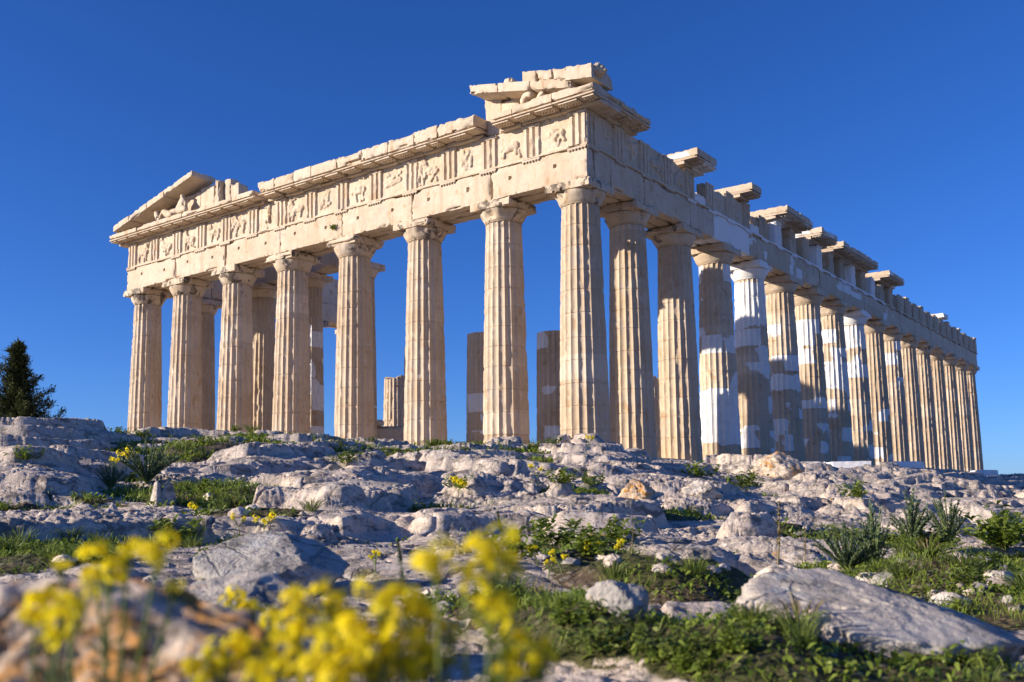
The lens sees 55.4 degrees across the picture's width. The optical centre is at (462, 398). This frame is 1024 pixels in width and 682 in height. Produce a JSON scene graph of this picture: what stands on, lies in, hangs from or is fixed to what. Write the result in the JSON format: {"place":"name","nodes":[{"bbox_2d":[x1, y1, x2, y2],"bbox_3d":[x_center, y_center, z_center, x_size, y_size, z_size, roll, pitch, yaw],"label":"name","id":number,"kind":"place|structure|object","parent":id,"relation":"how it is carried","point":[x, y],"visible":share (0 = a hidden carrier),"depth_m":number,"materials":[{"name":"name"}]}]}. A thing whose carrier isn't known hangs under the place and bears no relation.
{"place":"outdoors","nodes":[
{"label":"outdoors","id":0,"kind":"place"},
{"bbox_2d":[0,416,1023,681],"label":"rocky ground","id":1,"kind":"structure","parent":0,"point":[368,494],"depth_m":9.60,"materials":[{"name":"stone"}]},
{"bbox_2d":[0,533,29,554],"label":"grass tuft","id":2,"kind":"object","parent":1,"relation":"on","point":[3,543],"visible":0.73,"depth_m":5.87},
{"bbox_2d":[5,526,39,544],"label":"grass tuft","id":3,"kind":"object","parent":1,"relation":"on","point":[17,537],"visible":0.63,"depth_m":6.26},
{"bbox_2d":[3,444,46,459],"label":"leafy herb","id":4,"kind":"object","parent":1,"relation":"on","point":[23,451],"visible":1,"depth_m":10.82,"materials":[{"name":"green plant"}]},
{"bbox_2d":[0,337,66,417],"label":"conifer tree","id":5,"kind":"object","parent":1,"relation":"on","point":[17,398],"visible":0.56,"depth_m":33.09,"materials":[{"name":"green plant"}]},
{"bbox_2d":[26,538,62,558],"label":"grass tuft","id":6,"kind":"object","parent":1,"relation":"on","point":[48,550],"visible":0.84,"depth_m":4.76,"materials":[{"name":"plant"}]},
{"bbox_2d":[15,583,99,681],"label":"yellow wildflower","id":7,"kind":"object","parent":1,"relation":"on","point":[72,607],"visible":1,"depth_m":0.62,"materials":[{"name":"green plant"}]},
{"bbox_2d":[54,525,90,540],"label":"grass tuft","id":8,"kind":"object","parent":1,"relation":"on","point":[72,536],"visible":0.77,"depth_m":6.63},
{"bbox_2d":[81,529,114,541],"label":"grass tuft","id":9,"kind":"object","parent":1,"relation":"on","point":[96,535],"visible":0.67,"depth_m":6.58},
{"bbox_2d":[94,458,127,488],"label":"shrub","id":10,"kind":"object","parent":1,"relation":"on","point":[111,482],"visible":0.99,"depth_m":11.39,"materials":[{"name":"green plant"}]},
{"bbox_2d":[52,558,185,681],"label":"yellow wildflower","id":11,"kind":"object","parent":1,"relation":"on","point":[60,570],"visible":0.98,"depth_m":0.70,"materials":[{"name":"green plant"}]},
{"bbox_2d":[75,528,178,681],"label":"yellow wildflower","id":12,"kind":"object","parent":1,"relation":"on","point":[111,576],"visible":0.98,"depth_m":0.68,"materials":[{"name":"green plant"}]},
{"bbox_2d":[0,576,276,681],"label":"boulder","id":13,"kind":"object","parent":1,"relation":"on","point":[194,625],"visible":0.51,"depth_m":0.73,"materials":[{"name":"stone"}]},
{"bbox_2d":[118,434,179,483],"bbox_3d":[-3.906,0.753,12.138,0.671,0.641,0.763,-5,-8,38],"label":"shrub","id":14,"kind":"object","parent":1,"relation":"on","point":[157,466],"visible":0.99,"depth_m":12.12,"materials":[{"name":"green plant"}]},
{"bbox_2d":[148,514,210,543],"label":"leafy herb","id":15,"kind":"object","parent":1,"relation":"on","point":[183,529],"visible":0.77,"depth_m":7.07,"materials":[{"name":"green plant"}]},
{"bbox_2d":[179,533,204,547],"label":"grass tuft","id":16,"kind":"object","parent":1,"relation":"on","point":[189,542],"visible":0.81,"depth_m":6.82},
{"bbox_2d":[194,477,220,489],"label":"leafy herb","id":17,"kind":"object","parent":1,"relation":"on","point":[205,482],"visible":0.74,"depth_m":10.76,"materials":[{"name":"green plant"}]},
{"bbox_2d":[180,630,268,681],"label":"yellow wildflower","id":18,"kind":"object","parent":1,"relation":"on","point":[245,643],"visible":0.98,"depth_m":0.66,"materials":[{"name":"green plant"}]},
{"bbox_2d":[227,506,248,516],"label":"loose stone","id":19,"kind":"object","parent":1,"relation":"on","point":[238,511],"visible":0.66,"depth_m":7.85,"materials":[{"name":"stone"}]},
{"bbox_2d":[218,584,267,622],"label":"yellow wildflower","id":20,"kind":"object","parent":1,"relation":"on","point":[248,605],"visible":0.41,"depth_m":1.15,"materials":[{"name":"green plant"}]},
{"bbox_2d":[180,571,348,672],"bbox_3d":[-0.529,0.531,2.205,0.587,0.262,0.412,0,-6,0],"label":"boulder","id":21,"kind":"object","parent":1,"relation":"on","point":[268,588],"visible":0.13,"depth_m":2.23,"materials":[{"name":"grey stone"}]},
{"bbox_2d":[253,512,276,528],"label":"yellow wildflower","id":22,"kind":"object","parent":1,"relation":"on","point":[265,521],"visible":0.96,"depth_m":7.20,"materials":[{"name":"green plant"}]},
{"bbox_2d":[192,531,349,595],"bbox_3d":[-0.783,0.712,3.994,0.634,0.320,0.473,4,-6,0],"label":"boulder","id":23,"kind":"object","parent":1,"relation":"on","point":[293,559],"visible":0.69,"depth_m":3.92,"materials":[{"name":"grey stone"}]},
{"bbox_2d":[258,605,294,681],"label":"yellow wildflower","id":24,"kind":"object","parent":1,"relation":"on","point":[272,613],"visible":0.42,"depth_m":0.90,"materials":[{"name":"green plant"}]},
{"bbox_2d":[296,497,328,511],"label":"grass tuft","id":25,"kind":"object","parent":1,"relation":"on","point":[309,506],"visible":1,"depth_m":8.23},
{"bbox_2d":[268,577,362,681],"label":"yellow wildflower","id":26,"kind":"object","parent":1,"relation":"on","point":[295,629],"visible":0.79,"depth_m":0.64,"materials":[{"name":"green plant"}]},
{"bbox_2d":[243,629,406,681],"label":"yellow wildflower","id":27,"kind":"object","parent":1,"relation":"on","point":[328,667],"visible":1,"depth_m":0.60,"materials":[{"name":"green plant"}]},
{"bbox_2d":[327,446,362,463],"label":"leafy herb","id":28,"kind":"object","parent":1,"relation":"on","point":[343,459],"visible":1,"depth_m":14.47,"materials":[{"name":"green plant"}]},
{"bbox_2d":[336,572,444,681],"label":"yellow wildflower","id":29,"kind":"object","parent":1,"relation":"on","point":[387,624],"visible":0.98,"depth_m":0.62,"materials":[{"name":"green plant"}]},
{"bbox_2d":[396,538,419,622],"bbox_3d":[-0.107,0.360,1.905,0.067,0.173,0.067,-5,-8,38],"label":"flower spike","id":30,"kind":"object","parent":1,"relation":"on","point":[402,577],"visible":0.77,"depth_m":1.90,"materials":[{"name":"green plant"}]},
{"bbox_2d":[377,603,469,681],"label":"yellow wildflower","id":31,"kind":"object","parent":1,"relation":"on","point":[411,663],"visible":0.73,"depth_m":0.64,"materials":[{"name":"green plant"}]},
{"bbox_2d":[409,534,475,681],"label":"yellow wildflower","id":32,"kind":"object","parent":1,"relation":"on","point":[431,563],"visible":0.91,"depth_m":0.60,"materials":[{"name":"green plant"}]},
{"bbox_2d":[449,476,467,498],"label":"yellow wildflower","id":33,"kind":"object","parent":1,"relation":"on","point":[457,481],"visible":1,"depth_m":12.36,"materials":[{"name":"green plant"}]},
{"bbox_2d":[456,520,541,681],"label":"yellow wildflower","id":34,"kind":"object","parent":1,"relation":"on","point":[500,603],"visible":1,"depth_m":0.59,"materials":[{"name":"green plant"}]},
{"bbox_2d":[496,511,522,588],"bbox_3d":[0.108,0.359,2.306,0.071,0.183,0.068,-5,-8,38],"label":"flower spike","id":35,"kind":"object","parent":1,"relation":"on","point":[501,534],"visible":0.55,"depth_m":2.30,"materials":[{"name":"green plant"}]},
{"bbox_2d":[488,579,535,599],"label":"leafy herb","id":36,"kind":"object","parent":1,"relation":"on","point":[513,589],"visible":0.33,"depth_m":3.15,"materials":[{"name":"green plant"}]},
{"bbox_2d":[0,429,1023,681],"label":"ground cover","id":37,"kind":"object","parent":1,"relation":"on","point":[1016,593],"visible":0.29,"depth_m":4.51,"materials":[{"name":"green plant"}]},
{"bbox_2d":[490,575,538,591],"bbox_3d":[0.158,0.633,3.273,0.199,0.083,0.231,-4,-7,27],"label":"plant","id":38,"kind":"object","parent":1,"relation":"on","point":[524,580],"visible":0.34,"depth_m":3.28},
{"bbox_2d":[482,526,553,557],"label":"leafy herb","id":39,"kind":"object","parent":1,"relation":"on","point":[515,547],"visible":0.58,"depth_m":4.88,"materials":[{"name":"green plant"}]},
{"bbox_2d":[491,624,558,681],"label":"yellow wildflower","id":40,"kind":"object","parent":1,"relation":"on","point":[517,672],"visible":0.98,"depth_m":0.60,"materials":[{"name":"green plant"}]},
{"bbox_2d":[109,62,983,471],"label":"ancient temple","id":41,"kind":"structure","parent":1,"relation":"on","point":[831,348],"depth_m":46.06,"materials":[{"name":"stone"}]},
{"bbox_2d":[171,194,187,214],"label":"marble statue","id":42,"kind":"object","parent":41,"relation":"on","point":[182,206],"visible":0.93,"depth_m":52.21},
{"bbox_2d":[377,426,402,440],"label":"rubble wall","id":43,"kind":"structure","parent":41,"relation":"on","point":[391,432],"depth_m":65.41,"materials":[{"name":"stone"}]},
{"bbox_2d":[520,91,532,103],"bbox_3d":[2.542,-11.832,38.190,0.355,0.551,0.813,2,-7,-21],"label":"marble horse head","id":44,"kind":"object","parent":41,"relation":"on","point":[527,96],"visible":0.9,"depth_m":38.11},
{"bbox_2d":[525,513,586,547],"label":"leafy herb","id":45,"kind":"object","parent":1,"relation":"on","point":[568,536],"visible":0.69,"depth_m":6.38,"materials":[{"name":"green plant"}]},
{"bbox_2d":[542,467,581,483],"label":"leafy herb","id":46,"kind":"object","parent":1,"relation":"on","point":[562,474],"visible":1,"depth_m":12.08,"materials":[{"name":"green plant"}]},
{"bbox_2d":[561,557,580,565],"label":"loose stone","id":47,"kind":"object","parent":1,"relation":"on","point":[572,561],"visible":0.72,"depth_m":4.72,"materials":[{"name":"grey stone"}]},
{"bbox_2d":[540,593,608,625],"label":"leafy herb","id":48,"kind":"object","parent":1,"relation":"on","point":[580,613],"visible":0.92,"depth_m":2.42,"materials":[{"name":"green plant"}]},
{"bbox_2d":[581,469,605,485],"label":"leafy herb","id":49,"kind":"object","parent":1,"relation":"on","point":[588,479],"visible":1,"depth_m":13.68,"materials":[{"name":"green plant"}]},
{"bbox_2d":[552,606,639,652],"bbox_3d":[0.312,0.543,2.274,0.197,0.102,0.126,0,-6,-2],"label":"leafy herb","id":50,"kind":"object","parent":1,"relation":"on","point":[595,639],"visible":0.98,"depth_m":2.28,"materials":[{"name":"green plant"}]},
{"bbox_2d":[572,522,631,556],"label":"leafy herb","id":51,"kind":"object","parent":1,"relation":"on","point":[582,544],"visible":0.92,"depth_m":4.89,"materials":[{"name":"green plant"}]},
{"bbox_2d":[589,558,629,580],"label":"grass tuft","id":52,"kind":"object","parent":1,"relation":"on","point":[615,572],"visible":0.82,"depth_m":4.03,"materials":[{"name":"plant"}]},
{"bbox_2d":[603,553,621,567],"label":"loose stone","id":53,"kind":"object","parent":1,"relation":"on","point":[611,558],"visible":0.77,"depth_m":4.18,"materials":[{"name":"stone"}]},
{"bbox_2d":[586,579,648,619],"bbox_3d":[0.395,0.523,2.484,0.161,0.124,0.127,-2,-6,10],"label":"boulder","id":54,"kind":"object","parent":1,"relation":"on","point":[632,597],"visible":0.69,"depth_m":2.45,"materials":[{"name":"grey stone"}]},
{"bbox_2d":[601,514,645,543],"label":"leafy herb","id":55,"kind":"object","parent":1,"relation":"on","point":[610,529],"visible":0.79,"depth_m":6.26,"materials":[{"name":"green plant"}]},
{"bbox_2d":[618,479,654,499],"bbox_3d":[2.142,1.152,11.989,0.446,0.317,0.331,-2,-6,15],"label":"boulder","id":56,"kind":"object","parent":1,"relation":"on","point":[636,489],"visible":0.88,"depth_m":11.87,"materials":[{"name":"stone"}]},
{"bbox_2d":[625,615,686,659],"bbox_3d":[0.449,0.538,2.187,0.115,0.094,0.178,2,-7,-22],"label":"leafy herb","id":57,"kind":"object","parent":1,"relation":"on","point":[643,641],"visible":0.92,"depth_m":2.19,"materials":[{"name":"green plant"}]},
{"bbox_2d":[652,563,671,573],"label":"loose stone","id":58,"kind":"object","parent":1,"relation":"on","point":[663,567],"visible":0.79,"depth_m":3.98,"materials":[{"name":"stone"}]},
{"bbox_2d":[655,549,680,561],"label":"loose stone","id":59,"kind":"object","parent":1,"relation":"on","point":[660,555],"visible":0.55,"depth_m":4.27,"materials":[{"name":"grey stone"}]},
{"bbox_2d":[664,639,720,673],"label":"leafy herb","id":60,"kind":"object","parent":1,"relation":"on","point":[683,659],"visible":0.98,"depth_m":2.08,"materials":[{"name":"green plant"}]},
{"bbox_2d":[678,551,716,576],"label":"grass tuft","id":61,"kind":"object","parent":1,"relation":"on","point":[700,566],"visible":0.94,"depth_m":3.98,"materials":[{"name":"plant"}]},
{"bbox_2d":[679,627,722,651],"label":"leafy herb","id":62,"kind":"object","parent":1,"relation":"on","point":[693,644],"visible":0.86,"depth_m":2.14,"materials":[{"name":"green plant"}]},
{"bbox_2d":[679,460,723,476],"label":"leafy herb","id":63,"kind":"object","parent":1,"relation":"on","point":[696,470],"visible":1,"depth_m":22.84,"materials":[{"name":"green plant"}]},
{"bbox_2d":[681,480,723,499],"bbox_3d":[3.728,1.478,15.276,0.763,0.388,0.512,0,-6,-5],"label":"boulder","id":64,"kind":"object","parent":1,"relation":"on","point":[703,489],"visible":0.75,"depth_m":15.09,"materials":[{"name":"stone"}]},
{"bbox_2d":[709,598,751,620],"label":"leafy herb","id":65,"kind":"object","parent":1,"relation":"on","point":[731,607],"visible":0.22,"depth_m":2.44,"materials":[{"name":"green plant"}]},
{"bbox_2d":[720,581,745,597],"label":"leafy herb","id":66,"kind":"object","parent":1,"relation":"on","point":[736,593],"visible":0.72,"depth_m":3.88,"materials":[{"name":"green plant"}]},
{"bbox_2d":[715,619,767,652],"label":"leafy herb","id":67,"kind":"object","parent":1,"relation":"on","point":[731,639],"visible":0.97,"depth_m":2.09,"materials":[{"name":"green plant"}]},
{"bbox_2d":[721,466,768,487],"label":"leafy herb","id":68,"kind":"object","parent":1,"relation":"on","point":[745,482],"visible":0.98,"depth_m":19.43,"materials":[{"name":"green plant"}]},
{"bbox_2d":[724,601,779,622],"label":"grass tuft","id":69,"kind":"object","parent":1,"relation":"on","point":[751,612],"visible":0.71,"depth_m":2.31,"materials":[{"name":"plant"}]},
{"bbox_2d":[753,565,798,577],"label":"boulder","id":70,"kind":"object","parent":1,"relation":"on","point":[777,567],"visible":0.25,"depth_m":5.80,"materials":[{"name":"stone"}]},
{"bbox_2d":[751,451,804,479],"bbox_3d":[7.820,1.736,23.964,1.106,0.858,1.079,5,-8,-43],"label":"boulder","id":71,"kind":"object","parent":1,"relation":"on","point":[783,465],"visible":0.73,"depth_m":23.74,"materials":[{"name":"stone"}]},
{"bbox_2d":[754,603,835,634],"bbox_3d":[0.772,0.508,2.222,0.183,0.074,0.213,-6,-8,40],"label":"grass tuft","id":72,"kind":"object","parent":1,"relation":"on","point":[783,620],"visible":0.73,"depth_m":2.22,"materials":[{"name":"plant"}]},
{"bbox_2d":[775,591,828,624],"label":"grass tuft","id":73,"kind":"object","parent":1,"relation":"on","point":[808,607],"visible":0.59,"depth_m":2.31,"materials":[{"name":"plant"}]},
{"bbox_2d":[773,612,832,650],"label":"grass tuft","id":74,"kind":"object","parent":1,"relation":"on","point":[809,633],"visible":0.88,"depth_m":2.12,"materials":[{"name":"plant"}]},
{"bbox_2d":[801,606,847,646],"bbox_3d":[0.892,0.555,2.324,0.205,0.111,0.185,-1,-6,9],"label":"boulder","id":75,"kind":"object","parent":1,"relation":"on","point":[826,638],"visible":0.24,"depth_m":2.26,"materials":[{"name":"stone"}]},
{"bbox_2d":[811,520,885,567],"bbox_3d":[2.328,0.888,5.851,0.429,0.323,0.438,-5,-8,38],"label":"shrub","id":76,"kind":"object","parent":1,"relation":"on","point":[844,557],"visible":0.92,"depth_m":5.83,"materials":[{"name":"green plant"}]},
{"bbox_2d":[826,461,870,467],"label":"marble block","id":77,"kind":"structure","parent":1,"relation":"on","point":[846,464],"depth_m":36.54,"materials":[{"name":"stone"}]},
{"bbox_2d":[835,481,868,497],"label":"leafy herb","id":78,"kind":"object","parent":1,"relation":"on","point":[859,493],"visible":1,"depth_m":17.81,"materials":[{"name":"green plant"}]},
{"bbox_2d":[840,559,885,578],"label":"leafy herb","id":79,"kind":"object","parent":1,"relation":"on","point":[857,572],"visible":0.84,"depth_m":5.33,"materials":[{"name":"green plant"}]},
{"bbox_2d":[854,499,892,566],"bbox_3d":[2.451,0.807,5.784,0.229,0.415,0.203,-5,-8,38],"label":"shrub","id":80,"kind":"object","parent":1,"relation":"on","point":[873,529],"visible":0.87,"depth_m":5.78,"materials":[{"name":"green plant"}]},
{"bbox_2d":[734,568,1023,667],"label":"boulder","id":81,"kind":"object","parent":1,"relation":"on","point":[880,618],"visible":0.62,"depth_m":2.35,"materials":[{"name":"grey stone"}]},
{"bbox_2d":[869,571,896,584],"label":"loose stone","id":82,"kind":"object","parent":1,"relation":"on","point":[877,578],"visible":0.42,"depth_m":5.23,"materials":[{"name":"grey stone"}]},
{"bbox_2d":[880,526,906,542],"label":"leafy herb","id":83,"kind":"object","parent":1,"relation":"on","point":[890,534],"visible":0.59,"depth_m":11.57,"materials":[{"name":"green plant"}]},
{"bbox_2d":[875,557,924,578],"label":"grass tuft","id":84,"kind":"object","parent":1,"relation":"on","point":[894,567],"visible":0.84,"depth_m":5.19,"materials":[{"name":"plant"}]},
{"bbox_2d":[888,537,911,558],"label":"grass tuft","id":85,"kind":"object","parent":1,"relation":"on","point":[897,548],"visible":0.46,"depth_m":10.07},
{"bbox_2d":[877,461,924,468],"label":"marble block","id":86,"kind":"structure","parent":1,"relation":"on","point":[913,464],"depth_m":39.60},
{"bbox_2d":[888,487,932,541],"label":"shrub","id":87,"kind":"object","parent":1,"relation":"on","point":[916,523],"visible":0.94,"depth_m":11.60,"materials":[{"name":"green plant"}]},
{"bbox_2d":[886,530,978,558],"bbox_3d":[2.576,0.809,5.388,0.414,0.160,0.477,-1,-6,5],"label":"shrub","id":88,"kind":"object","parent":1,"relation":"on","point":[933,550],"visible":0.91,"depth_m":5.34,"materials":[{"name":"green plant"}]},
{"bbox_2d":[918,518,970,543],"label":"leafy herb","id":89,"kind":"object","parent":1,"relation":"on","point":[952,534],"visible":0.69,"depth_m":11.73,"materials":[{"name":"green plant"}]},
{"bbox_2d":[922,490,970,542],"bbox_3d":[6.705,1.657,13.456,0.634,0.774,0.635,-5,-8,38],"label":"shrub","id":90,"kind":"object","parent":1,"relation":"on","point":[951,523],"visible":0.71,"depth_m":13.39,"materials":[{"name":"green plant"}]},
{"bbox_2d":[929,591,970,608],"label":"loose stone","id":91,"kind":"object","parent":1,"relation":"on","point":[944,595],"visible":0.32,"depth_m":4.67,"materials":[{"name":"stone"}]},
{"bbox_2d":[929,596,976,611],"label":"leafy herb","id":92,"kind":"object","parent":1,"relation":"on","point":[958,603],"visible":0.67,"depth_m":4.51,"materials":[{"name":"green plant"}]},
{"bbox_2d":[927,549,989,569],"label":"grass tuft","id":93,"kind":"object","parent":1,"relation":"on","point":[974,560],"visible":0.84,"depth_m":5.17,"materials":[{"name":"plant"}]},
{"bbox_2d":[943,562,987,581],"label":"leafy herb","id":94,"kind":"object","parent":1,"relation":"on","point":[969,573],"visible":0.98,"depth_m":4.96,"materials":[{"name":"green plant"}]},
{"bbox_2d":[940,640,1003,664],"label":"leafy herb","id":95,"kind":"object","parent":1,"relation":"on","point":[952,646],"visible":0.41,"depth_m":2.17,"materials":[{"name":"green plant"}]},
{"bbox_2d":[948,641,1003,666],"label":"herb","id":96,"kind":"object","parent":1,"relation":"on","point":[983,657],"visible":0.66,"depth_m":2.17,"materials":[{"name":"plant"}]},
{"bbox_2d":[944,497,1009,525],"bbox_3d":[9.123,2.115,17.278,1.104,0.716,0.872,-2,-6,15],"label":"boulder","id":97,"kind":"object","parent":1,"relation":"on","point":[975,506],"visible":0.49,"depth_m":17.12,"materials":[{"name":"stone"}]},
{"bbox_2d":[963,663,1004,681],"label":"grass tuft","id":98,"kind":"object","parent":1,"relation":"on","point":[980,677],"visible":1,"depth_m":1.97,"materials":[{"name":"plant"}]},
{"bbox_2d":[970,470,997,475],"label":"marble block","id":99,"kind":"structure","parent":1,"relation":"on","point":[989,472],"depth_m":43.55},
{"bbox_2d":[971,550,1002,565],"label":"leafy herb","id":100,"kind":"object","parent":1,"relation":"on","point":[996,555],"visible":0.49,"depth_m":5.30,"materials":[{"name":"green plant"}]},
{"bbox_2d":[962,508,1023,549],"bbox_3d":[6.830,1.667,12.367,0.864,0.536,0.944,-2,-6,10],"label":"shrub","id":101,"kind":"object","parent":1,"relation":"on","point":[1003,531],"visible":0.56,"depth_m":12.31,"materials":[{"name":"green plant"}]},
{"bbox_2d":[982,570,1013,579],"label":"loose stone","id":102,"kind":"object","parent":1,"relation":"on","point":[993,573],"visible":0.49,"depth_m":4.95,"materials":[{"name":"stone"}]},
{"bbox_2d":[985,577,1010,589],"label":"loose stone","id":103,"kind":"object","parent":1,"relation":"on","point":[999,581],"visible":0.41,"depth_m":4.89,"materials":[{"name":"stone"}]},
{"bbox_2d":[984,500,1023,542],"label":"leafy herb","id":104,"kind":"object","parent":1,"relation":"on","point":[1002,512],"visible":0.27,"depth_m":12.97,"materials":[{"name":"green plant"}]},
{"bbox_2d":[995,573,1023,590],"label":"grass tuft","id":105,"kind":"object","parent":1,"relation":"on","point":[1015,583],"visible":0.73,"depth_m":4.83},
{"bbox_2d":[0,0,1023,474],"label":"sky","id":106,"kind":"structure","parent":0,"point":[894,127],"materials":[{"name":"blue"}]},
{"bbox_2d":[775,501,781,564],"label":"dry stalk","id":107,"kind":"object","parent":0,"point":[778,539],"visible":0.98,"depth_m":5.92,"materials":[{"name":"brown plant"}]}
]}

